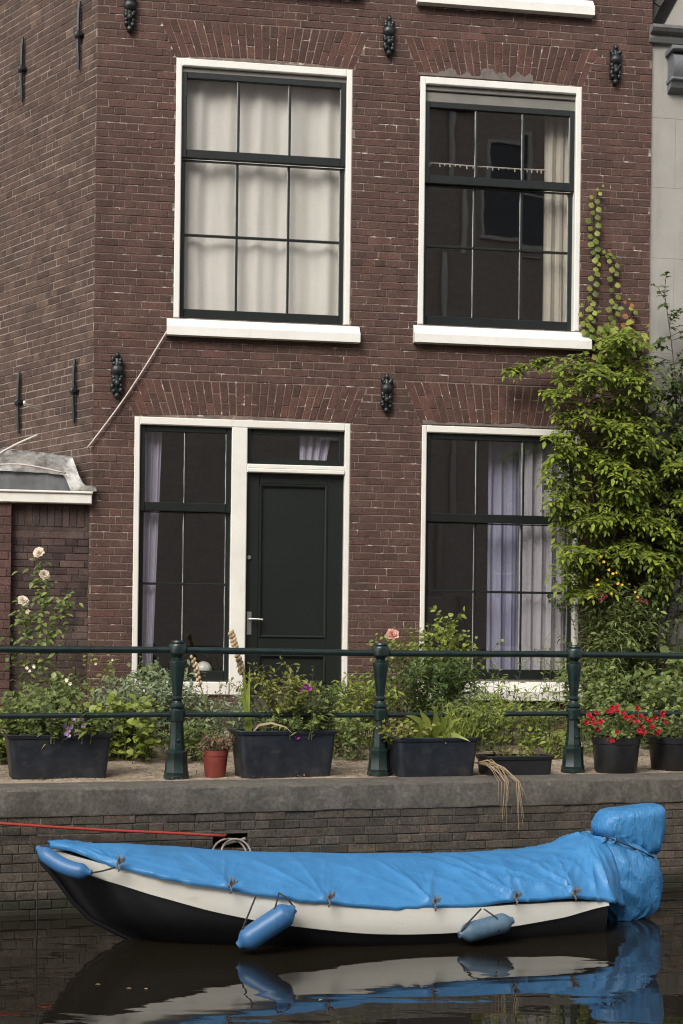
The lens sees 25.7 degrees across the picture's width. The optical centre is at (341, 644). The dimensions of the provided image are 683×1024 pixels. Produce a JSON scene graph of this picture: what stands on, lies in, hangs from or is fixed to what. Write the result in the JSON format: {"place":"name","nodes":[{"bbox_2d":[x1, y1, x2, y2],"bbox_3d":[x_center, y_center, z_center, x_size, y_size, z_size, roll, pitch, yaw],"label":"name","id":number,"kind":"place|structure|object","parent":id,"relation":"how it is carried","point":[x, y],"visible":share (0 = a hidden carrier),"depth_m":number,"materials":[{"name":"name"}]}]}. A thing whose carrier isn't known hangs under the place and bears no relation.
{"place":"outdoors","nodes":[
{"label":"outdoors","id":0,"kind":"place"},
{"bbox_2d":[196,661,211,670],"bbox_3d":[-1.383,0.218,15.036,0.170,0.110,0.167,1,0,-9],"label":"glass globe","id":1,"kind":"object","parent":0,"point":[204,665],"visible":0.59,"depth_m":14.97,"materials":[{"name":"white glass"}]},
{"bbox_2d":[0,887,682,1023],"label":"canal water","id":2,"kind":"structure","parent":0,"point":[72,968],"depth_m":8.80,"materials":[{"name":"black liquid"}]},
{"bbox_2d":[35,849,608,945],"bbox_3d":[-0.168,1.733,10.300,3.829,0.822,1.424,1,0,-18],"label":"moored boat","id":3,"kind":"object","parent":2,"relation":"on","point":[125,904],"visible":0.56,"depth_m":9.71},
{"bbox_2d":[36,857,38,940],"bbox_3d":[-1.992,1.656,9.825,0.013,0.660,0.020,1,0,0],"label":"rope","id":4,"kind":"object","parent":3,"relation":"hanging from","point":[37,900],"visible":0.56,"depth_m":9.82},
{"bbox_2d":[27,841,114,878],"bbox_3d":[-1.749,1.379,9.567,0.647,0.218,0.143,1,0,26],"label":"fender","id":5,"kind":"object","parent":3,"relation":"attached to","point":[52,859],"visible":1,"depth_m":9.52,"materials":[{"name":"plastic"}]},
{"bbox_2d":[236,892,296,949],"bbox_3d":[-0.472,1.744,9.461,0.385,0.353,0.153,1,0,-7],"label":"fender","id":6,"kind":"object","parent":3,"relation":"hanging from","point":[266,926],"visible":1,"depth_m":9.40,"materials":[{"name":"plastic"}]},
{"bbox_2d":[47,832,625,910],"bbox_3d":[0.058,1.578,10.339,4.105,0.563,1.501,1,0,-18],"label":"tarpaulin","id":7,"kind":"object","parent":3,"relation":"on","point":[577,865],"visible":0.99,"depth_m":9.99,"materials":[{"name":"blue fabric"}]},
{"bbox_2d":[458,908,514,941],"bbox_3d":[0.949,1.837,9.841,0.399,0.208,0.139,1,0,-18],"label":"fender","id":8,"kind":"object","parent":3,"relation":"hanging from","point":[485,927],"visible":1,"depth_m":9.79,"materials":[{"name":"plastic"}]},
{"bbox_2d":[580,803,665,920],"bbox_3d":[1.996,1.579,10.960,0.778,0.824,0.640,1,0,-18],"label":"outboard motor","id":9,"kind":"object","parent":3,"relation":"attached to","point":[631,837],"visible":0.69,"depth_m":10.82,"materials":[{"name":"fabric"}]},
{"bbox_2d":[0,772,682,915],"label":"quay wall","id":10,"kind":"structure","parent":2,"relation":"in","point":[440,814],"depth_m":11.42,"materials":[{"name":"brick"}]},
{"bbox_2d":[0,822,226,836],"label":"mooring rope","id":11,"kind":"object","parent":10,"relation":"on","point":[110,830],"visible":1,"depth_m":10.83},
{"bbox_2d":[474,759,524,828],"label":"dried grass","id":12,"kind":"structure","parent":10,"relation":"on","point":[485,763],"depth_m":11.85,"materials":[{"name":"beige plant"}]},
{"bbox_2d":[0,730,682,783],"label":"pavement","id":13,"kind":"structure","parent":0,"point":[156,764],"depth_m":12.51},
{"bbox_2d":[0,711,45,764],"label":"leafy shrub","id":14,"kind":"object","parent":13,"relation":"on","point":[3,755],"visible":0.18,"depth_m":12.06,"materials":[{"name":"green plant"}]},
{"bbox_2d":[10,665,71,724],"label":"daisy plant","id":15,"kind":"object","parent":13,"relation":"on","point":[48,696],"visible":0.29,"depth_m":12.43,"materials":[{"name":"green plant"}]},
{"bbox_2d":[0,547,83,708],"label":"rose bush","id":16,"kind":"object","parent":13,"relation":"on","point":[44,575],"visible":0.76,"depth_m":13.51,"materials":[{"name":"green plant"}]},
{"bbox_2d":[0,448,96,727],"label":"lean to","id":17,"kind":"object","parent":13,"relation":"on","point":[56,527],"visible":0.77,"depth_m":14.58,"materials":[{"name":"brick"}]},
{"bbox_2d":[0,434,65,473],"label":"cable","id":18,"kind":"object","parent":17,"relation":"on","point":[17,443],"visible":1,"depth_m":14.36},
{"bbox_2d":[0,666,103,727],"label":"leafy shrub","id":19,"kind":"object","parent":13,"relation":"on","point":[59,692],"visible":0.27,"depth_m":12.67,"materials":[{"name":"green plant"}]},
{"bbox_2d":[3,732,112,778],"bbox_3d":[-2.210,0.858,11.684,0.822,0.338,0.364,1,0,-18],"label":"planter","id":20,"kind":"object","parent":13,"relation":"on","point":[30,757],"visible":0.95,"depth_m":11.53,"materials":[{"name":"plastic"}]},
{"bbox_2d":[0,698,123,747],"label":"flowering plant","id":21,"kind":"object","parent":20,"relation":"in","point":[53,727],"visible":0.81,"depth_m":11.58,"materials":[{"name":"green plant"}]},
{"bbox_2d":[57,627,117,710],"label":"rose bush","id":22,"kind":"object","parent":13,"relation":"on","point":[92,660],"visible":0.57,"depth_m":13.57,"materials":[{"name":"green plant"}]},
{"bbox_2d":[79,690,163,763],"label":"leafy shrub","id":23,"kind":"object","parent":13,"relation":"on","point":[140,741],"visible":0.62,"depth_m":12.48,"materials":[{"name":"green plant"}]},
{"bbox_2d":[103,656,168,735],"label":"leafy shrub","id":24,"kind":"object","parent":13,"relation":"on","point":[129,665],"visible":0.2,"depth_m":13.75,"materials":[{"name":"green plant"}]},
{"bbox_2d":[85,659,218,746],"bbox_3d":[-1.684,0.506,13.290,1.097,0.772,0.949,1,0,-23],"label":"silvery shrub","id":25,"kind":"object","parent":13,"relation":"on","point":[166,700],"visible":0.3,"depth_m":13.21,"materials":[{"name":"green plant"}]},
{"bbox_2d":[148,717,221,763],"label":"leafy shrub","id":26,"kind":"object","parent":13,"relation":"on","point":[187,741],"visible":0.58,"depth_m":12.58,"materials":[{"name":"green plant"}]},
{"bbox_2d":[167,688,262,749],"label":"silvery shrub","id":27,"kind":"object","parent":13,"relation":"on","point":[213,719],"visible":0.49,"depth_m":13.11,"materials":[{"name":"plant"}]},
{"bbox_2d":[190,655,214,729],"bbox_3d":[-1.214,0.414,13.085,0.224,0.657,0.032,1,0,0],"label":"gladiolus","id":28,"kind":"object","parent":27,"relation":"attached to","point":[196,669],"visible":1,"depth_m":13.08,"materials":[{"name":"beige plant"}]},
{"bbox_2d":[202,749,228,777],"bbox_3d":[-0.997,0.935,11.846,0.207,0.212,0.207,1,0,-18],"label":"flower pot","id":29,"kind":"object","parent":13,"relation":"on","point":[215,764],"visible":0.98,"depth_m":11.77,"materials":[{"name":"plastic"}]},
{"bbox_2d":[195,730,235,753],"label":"dried plant","id":30,"kind":"object","parent":29,"relation":"in","point":[228,744],"visible":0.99,"depth_m":11.81,"materials":[{"name":"brown plant"}]},
{"bbox_2d":[196,671,239,744],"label":"seeding plant","id":31,"kind":"object","parent":13,"relation":"on","point":[220,701],"visible":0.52,"depth_m":13.43,"materials":[{"name":"green plant"}]},
{"bbox_2d":[230,704,302,727],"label":"leafy plant","id":32,"kind":"object","parent":13,"relation":"on","point":[263,717],"visible":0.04,"depth_m":12.97,"materials":[{"name":"green plant"}]},
{"bbox_2d":[229,728,337,777],"bbox_3d":[-0.469,0.862,12.011,0.829,0.371,0.364,1,0,-18],"label":"planter","id":33,"kind":"object","parent":13,"relation":"on","point":[257,753],"visible":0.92,"depth_m":11.86,"materials":[{"name":"plastic"}]},
{"bbox_2d":[228,629,291,732],"bbox_3d":[-0.616,0.327,11.824,0.608,0.897,0.167,1,0,34],"label":"gladiolus","id":34,"kind":"object","parent":33,"relation":"on","point":[245,694],"visible":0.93,"depth_m":11.92,"materials":[{"name":"green plant"}]},
{"bbox_2d":[225,656,321,730],"bbox_3d":[-0.545,0.414,12.018,0.794,0.665,0.490,1,0,0],"label":"leafy shrub","id":35,"kind":"object","parent":33,"relation":"on","point":[270,694],"visible":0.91,"depth_m":11.96,"materials":[{"name":"green plant"}]},
{"bbox_2d":[253,683,335,739],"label":"trailing plant","id":36,"kind":"object","parent":33,"relation":"in","point":[311,724],"visible":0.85,"depth_m":11.91,"materials":[{"name":"green plant"}]},
{"bbox_2d":[292,678,353,730],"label":"leafy plant","id":37,"kind":"object","parent":33,"relation":"on","point":[322,708],"visible":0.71,"depth_m":12.05,"materials":[{"name":"green plant"}]},
{"bbox_2d":[298,708,356,756],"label":"ground cover plant","id":38,"kind":"object","parent":13,"relation":"on","point":[337,728],"visible":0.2,"depth_m":13.15,"materials":[{"name":"green plant"}]},
{"bbox_2d":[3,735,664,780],"bbox_3d":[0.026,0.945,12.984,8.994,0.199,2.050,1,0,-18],"label":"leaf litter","id":39,"kind":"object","parent":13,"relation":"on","point":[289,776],"visible":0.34,"depth_m":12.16,"materials":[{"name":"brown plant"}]},
{"bbox_2d":[0,640,682,779],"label":"canal railing","id":40,"kind":"object","parent":13,"relation":"on","point":[176,765],"visible":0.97,"depth_m":12.12,"materials":[{"name":"metal"}]},
{"bbox_2d":[323,690,366,739],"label":"leafy plant","id":41,"kind":"object","parent":13,"relation":"on","point":[340,707],"visible":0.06,"depth_m":13.97,"materials":[{"name":"green plant"}]},
{"bbox_2d":[288,666,406,749],"bbox_3d":[0.047,0.565,13.608,1.088,0.769,0.676,1,0,0],"label":"fern","id":42,"kind":"object","parent":13,"relation":"on","point":[367,702],"visible":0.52,"depth_m":13.52,"materials":[{"name":"green plant"}]},
{"bbox_2d":[327,708,372,761],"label":"leafy plant","id":43,"kind":"object","parent":13,"relation":"on","point":[350,739],"visible":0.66,"depth_m":13.04,"materials":[{"name":"green plant"}]},
{"bbox_2d":[363,626,432,733],"bbox_3d":[0.540,0.365,14.131,0.675,1.078,0.654,1,0,0],"label":"rose bush","id":44,"kind":"object","parent":13,"relation":"on","point":[392,633],"visible":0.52,"depth_m":14.13,"materials":[{"name":"green plant"}]},
{"bbox_2d":[364,641,481,734],"bbox_3d":[0.762,0.444,14.105,1.125,0.965,1.120,1,0,0],"label":"dark shrub","id":45,"kind":"object","parent":13,"relation":"on","point":[449,685],"visible":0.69,"depth_m":13.92,"materials":[{"name":"green plant"}]},
{"bbox_2d":[387,735,479,776],"bbox_3d":[0.735,0.905,12.268,0.729,0.314,0.364,1,0,-18],"label":"planter","id":46,"kind":"object","parent":13,"relation":"on","point":[426,757],"visible":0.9,"depth_m":12.11,"materials":[{"name":"plastic"}]},
{"bbox_2d":[367,715,436,745],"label":"trailing plant","id":47,"kind":"object","parent":46,"relation":"in","point":[401,733],"visible":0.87,"depth_m":12.13,"materials":[{"name":"green plant"}]},
{"bbox_2d":[398,704,469,742],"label":"strap leaf fern","id":48,"kind":"object","parent":46,"relation":"in","point":[436,732],"visible":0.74,"depth_m":12.19,"materials":[{"name":"green plant"}]},
{"bbox_2d":[410,699,482,737],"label":"grass tuft","id":49,"kind":"object","parent":46,"relation":"on","point":[462,727],"visible":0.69,"depth_m":12.23,"materials":[{"name":"green plant"}]},
{"bbox_2d":[442,701,509,745],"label":"trailing plant","id":50,"kind":"object","parent":46,"relation":"in","point":[485,729],"visible":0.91,"depth_m":12.28,"materials":[{"name":"green plant"}]},
{"bbox_2d":[375,605,503,724],"bbox_3d":[0.952,0.262,14.414,1.035,1.285,0.962,1,0,29],"label":"mallow shrub","id":51,"kind":"object","parent":13,"relation":"on","point":[456,638],"visible":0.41,"depth_m":14.27,"materials":[{"name":"green plant"}]},
{"bbox_2d":[426,682,514,751],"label":"leafy plant","id":52,"kind":"object","parent":13,"relation":"on","point":[469,699],"visible":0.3,"depth_m":13.58,"materials":[{"name":"green plant"}]},
{"bbox_2d":[462,676,553,750],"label":"leafy plant","id":53,"kind":"object","parent":13,"relation":"on","point":[530,723],"visible":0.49,"depth_m":13.96,"materials":[{"name":"green plant"}]},
{"bbox_2d":[475,753,553,774],"bbox_3d":[1.440,0.992,12.470,0.622,0.156,0.284,1,0,-18],"label":"planter","id":54,"kind":"object","parent":13,"relation":"on","point":[536,764],"visible":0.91,"depth_m":12.36,"materials":[{"name":"black plastic"}]},
{"bbox_2d":[489,744,538,755],"bbox_3d":[1.425,0.899,12.487,0.415,0.170,0.278,1,0,0],"label":"seedling patch","id":55,"kind":"object","parent":54,"relation":"on","point":[509,750],"visible":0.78,"depth_m":12.45,"materials":[{"name":"green plant"}]},
{"bbox_2d":[464,648,568,742],"bbox_3d":[1.718,0.476,14.451,1.070,0.903,1.036,1,0,25],"label":"weedy plant","id":56,"kind":"object","parent":13,"relation":"on","point":[515,709],"visible":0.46,"depth_m":14.41,"materials":[{"name":"green plant"}]},
{"bbox_2d":[477,694,566,747],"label":"ground cover plant","id":57,"kind":"object","parent":13,"relation":"on","point":[540,723],"visible":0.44,"depth_m":14.11,"materials":[{"name":"green plant"}]},
{"bbox_2d":[511,720,566,753],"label":"leafy plant","id":58,"kind":"object","parent":13,"relation":"on","point":[530,741],"visible":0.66,"depth_m":13.82,"materials":[{"name":"green plant"}]},
{"bbox_2d":[539,729,565,759],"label":"leafy plant","id":59,"kind":"object","parent":13,"relation":"on","point":[549,747],"visible":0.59,"depth_m":13.53,"materials":[{"name":"green plant"}]},
{"bbox_2d":[551,658,630,742],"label":"leafy shrub","id":60,"kind":"object","parent":13,"relation":"on","point":[585,689],"visible":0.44,"depth_m":14.54,"materials":[{"name":"green plant"}]},
{"bbox_2d":[502,328,682,727],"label":"climbing vine","id":61,"kind":"object","parent":13,"relation":"on","point":[630,501],"visible":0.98,"depth_m":14.78,"materials":[{"name":"green plant"}]},
{"bbox_2d":[560,685,640,757],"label":"leafy plant","id":62,"kind":"object","parent":13,"relation":"on","point":[604,702],"visible":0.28,"depth_m":13.73,"materials":[{"name":"green plant"}]},
{"bbox_2d":[542,555,682,729],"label":"leafy shrub","id":63,"kind":"object","parent":13,"relation":"on","point":[651,631],"visible":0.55,"depth_m":14.91,"materials":[{"name":"green plant"}]},
{"bbox_2d":[547,564,682,726],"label":"ivy","id":64,"kind":"object","parent":13,"relation":"on","point":[644,619],"visible":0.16,"depth_m":15.35,"materials":[{"name":"green plant"}]},
{"bbox_2d":[591,735,640,773],"bbox_3d":[2.338,0.930,12.784,0.418,0.302,0.418,1,0,-18],"label":"flower pot","id":65,"kind":"object","parent":13,"relation":"on","point":[619,756],"visible":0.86,"depth_m":12.62,"materials":[{"name":"black plastic"}]},
{"bbox_2d":[565,704,672,742],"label":"geranium","id":66,"kind":"object","parent":65,"relation":"in","point":[641,728],"visible":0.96,"depth_m":12.67,"materials":[{"name":"red plant"}]},
{"bbox_2d":[582,668,682,749],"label":"fern","id":67,"kind":"object","parent":13,"relation":"on","point":[646,693],"visible":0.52,"depth_m":14.32,"materials":[{"name":"green plant"}]},
{"bbox_2d":[615,629,682,730],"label":"leafy plant","id":68,"kind":"object","parent":13,"relation":"on","point":[670,662],"visible":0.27,"depth_m":14.79,"materials":[{"name":"green plant"}]},
{"bbox_2d":[617,670,682,746],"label":"leafy plant","id":69,"kind":"object","parent":13,"relation":"on","point":[678,686],"visible":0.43,"depth_m":14.16,"materials":[{"name":"green plant"}]},
{"bbox_2d":[630,271,682,733],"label":"wall shrub","id":70,"kind":"object","parent":13,"relation":"on","point":[658,599],"visible":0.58,"depth_m":15.17,"materials":[{"name":"green plant"}]},
{"bbox_2d":[647,735,682,770],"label":"flower pot","id":71,"kind":"object","parent":13,"relation":"on","point":[666,753],"visible":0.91,"depth_m":12.91,"materials":[{"name":"black plastic"}]},
{"bbox_2d":[642,701,682,737],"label":"leafy plant","id":72,"kind":"object","parent":71,"relation":"in","point":[670,720],"visible":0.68,"depth_m":13.09,"materials":[{"name":"green plant"}]},
{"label":"ground","id":73,"kind":"structure","parent":0,"visible":0},
{"bbox_2d":[0,0,652,731],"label":"brick house","id":74,"kind":"structure","parent":73,"relation":"on","point":[402,396],"depth_m":15.07,"materials":[{"name":"brick"}]},
{"bbox_2d":[87,330,166,448],"bbox_3d":[-2.068,-2.535,14.675,0.813,1.264,0.064,1,0,-9],"label":"cable","id":75,"kind":"object","parent":74,"relation":"attached to","point":[98,433],"visible":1,"depth_m":14.64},
{"bbox_2d":[142,432,161,669],"bbox_3d":[-1.907,-0.863,14.906,0.220,2.600,0.048,1,0,-9],"label":"curtain","id":76,"kind":"object","parent":74,"relation":"hanging from","point":[153,443],"visible":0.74,"depth_m":14.91,"materials":[{"name":"fabric"}]},
{"bbox_2d":[137,425,231,694],"bbox_3d":[-1.553,-0.834,14.831,0.900,2.650,0.190,1,0,-9],"label":"window","id":77,"kind":"structure","parent":74,"relation":"in","point":[185,508],"depth_m":14.82,"materials":[{"name":"beige paint"}]},
{"bbox_2d":[167,58,359,343],"bbox_3d":[-0.762,-4.394,14.913,1.915,2.740,0.250,1,0,-9],"label":"window","id":78,"kind":"structure","parent":74,"relation":"in","point":[186,68],"depth_m":14.90,"materials":[{"name":"white paint"}]},
{"bbox_2d":[184,80,343,315],"bbox_3d":[-0.797,-4.460,15.074,1.740,2.620,0.053,1,0,-9],"label":"curtain","id":79,"kind":"object","parent":74,"relation":"hanging from","point":[209,263],"visible":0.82,"depth_m":15.07,"materials":[{"name":"white fabric"}]},
{"bbox_2d":[245,473,342,695],"bbox_3d":[-0.472,-0.601,14.980,0.970,2.206,0.139,1,0,-9],"label":"door","id":80,"kind":"structure","parent":74,"relation":"in","point":[294,534],"depth_m":15.00,"materials":[{"name":"paint"}]},
{"bbox_2d":[299,436,330,459],"bbox_3d":[-0.258,-1.963,15.159,0.330,0.440,0.053,1,0,-9],"label":"curtain","id":81,"kind":"object","parent":74,"relation":"hanging from","point":[314,448],"visible":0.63,"depth_m":15.16,"materials":[{"name":"fabric"}]},
{"bbox_2d":[429,162,545,173],"bbox_3d":[1.478,-4.892,15.382,1.280,0.052,0.020,1,0,-9],"label":"curtain rod","id":82,"kind":"object","parent":74,"relation":"attached to","point":[487,167],"visible":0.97,"depth_m":15.38,"materials":[{"name":"grey metal"}]},
{"bbox_2d":[417,425,584,700],"bbox_3d":[1.622,-0.823,15.277,1.730,2.765,0.250,1,0,-9],"label":"window","id":83,"kind":"structure","parent":74,"relation":"in","point":[429,432],"depth_m":15.26,"materials":[{"name":"beige paint"}]},
{"bbox_2d":[486,441,518,669],"bbox_3d":[1.709,-0.870,15.611,0.396,2.500,0.085,1,0,-9],"label":"curtain","id":84,"kind":"object","parent":74,"relation":"hanging from","point":[503,483],"visible":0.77,"depth_m":15.61,"materials":[{"name":"fabric"}]},
{"bbox_2d":[413,76,591,350],"bbox_3d":[1.640,-4.373,15.273,1.840,2.695,0.250,1,0,-9],"label":"window","id":85,"kind":"structure","parent":74,"relation":"in","point":[476,96],"depth_m":15.27,"materials":[{"name":"white paint"}]},
{"bbox_2d":[416,0,594,18],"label":"window","id":86,"kind":"structure","parent":74,"relation":"in","point":[567,8],"depth_m":15.19,"materials":[{"name":"white paint"}]},
{"bbox_2d":[516,442,568,680],"bbox_3d":[2.101,-0.865,15.558,0.579,2.600,0.080,1,0,-9],"label":"curtain","id":87,"kind":"object","parent":74,"relation":"hanging from","point":[541,618],"visible":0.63,"depth_m":15.55,"materials":[{"name":"grey fabric"}]},
{"bbox_2d":[542,116,568,321],"bbox_3d":[2.241,-4.418,15.580,0.300,2.510,0.052,1,0,-9],"label":"curtain","id":88,"kind":"object","parent":74,"relation":"hanging from","point":[556,148],"visible":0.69,"depth_m":15.58,"materials":[{"name":"beige fabric"}]},
{"bbox_2d":[578,184,652,377],"bbox_3d":[2.796,-3.708,15.243,0.814,2.005,0.303,1,0,-9],"label":"creeper","id":89,"kind":"object","parent":74,"relation":"attached to","point":[607,330],"visible":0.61,"depth_m":15.31,"materials":[{"name":"green plant"}]},
{"bbox_2d":[645,0,682,730],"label":"plastered house","id":90,"kind":"structure","parent":73,"relation":"on","point":[666,185],"depth_m":15.52,"materials":[{"name":"grey paint"}]}
]}

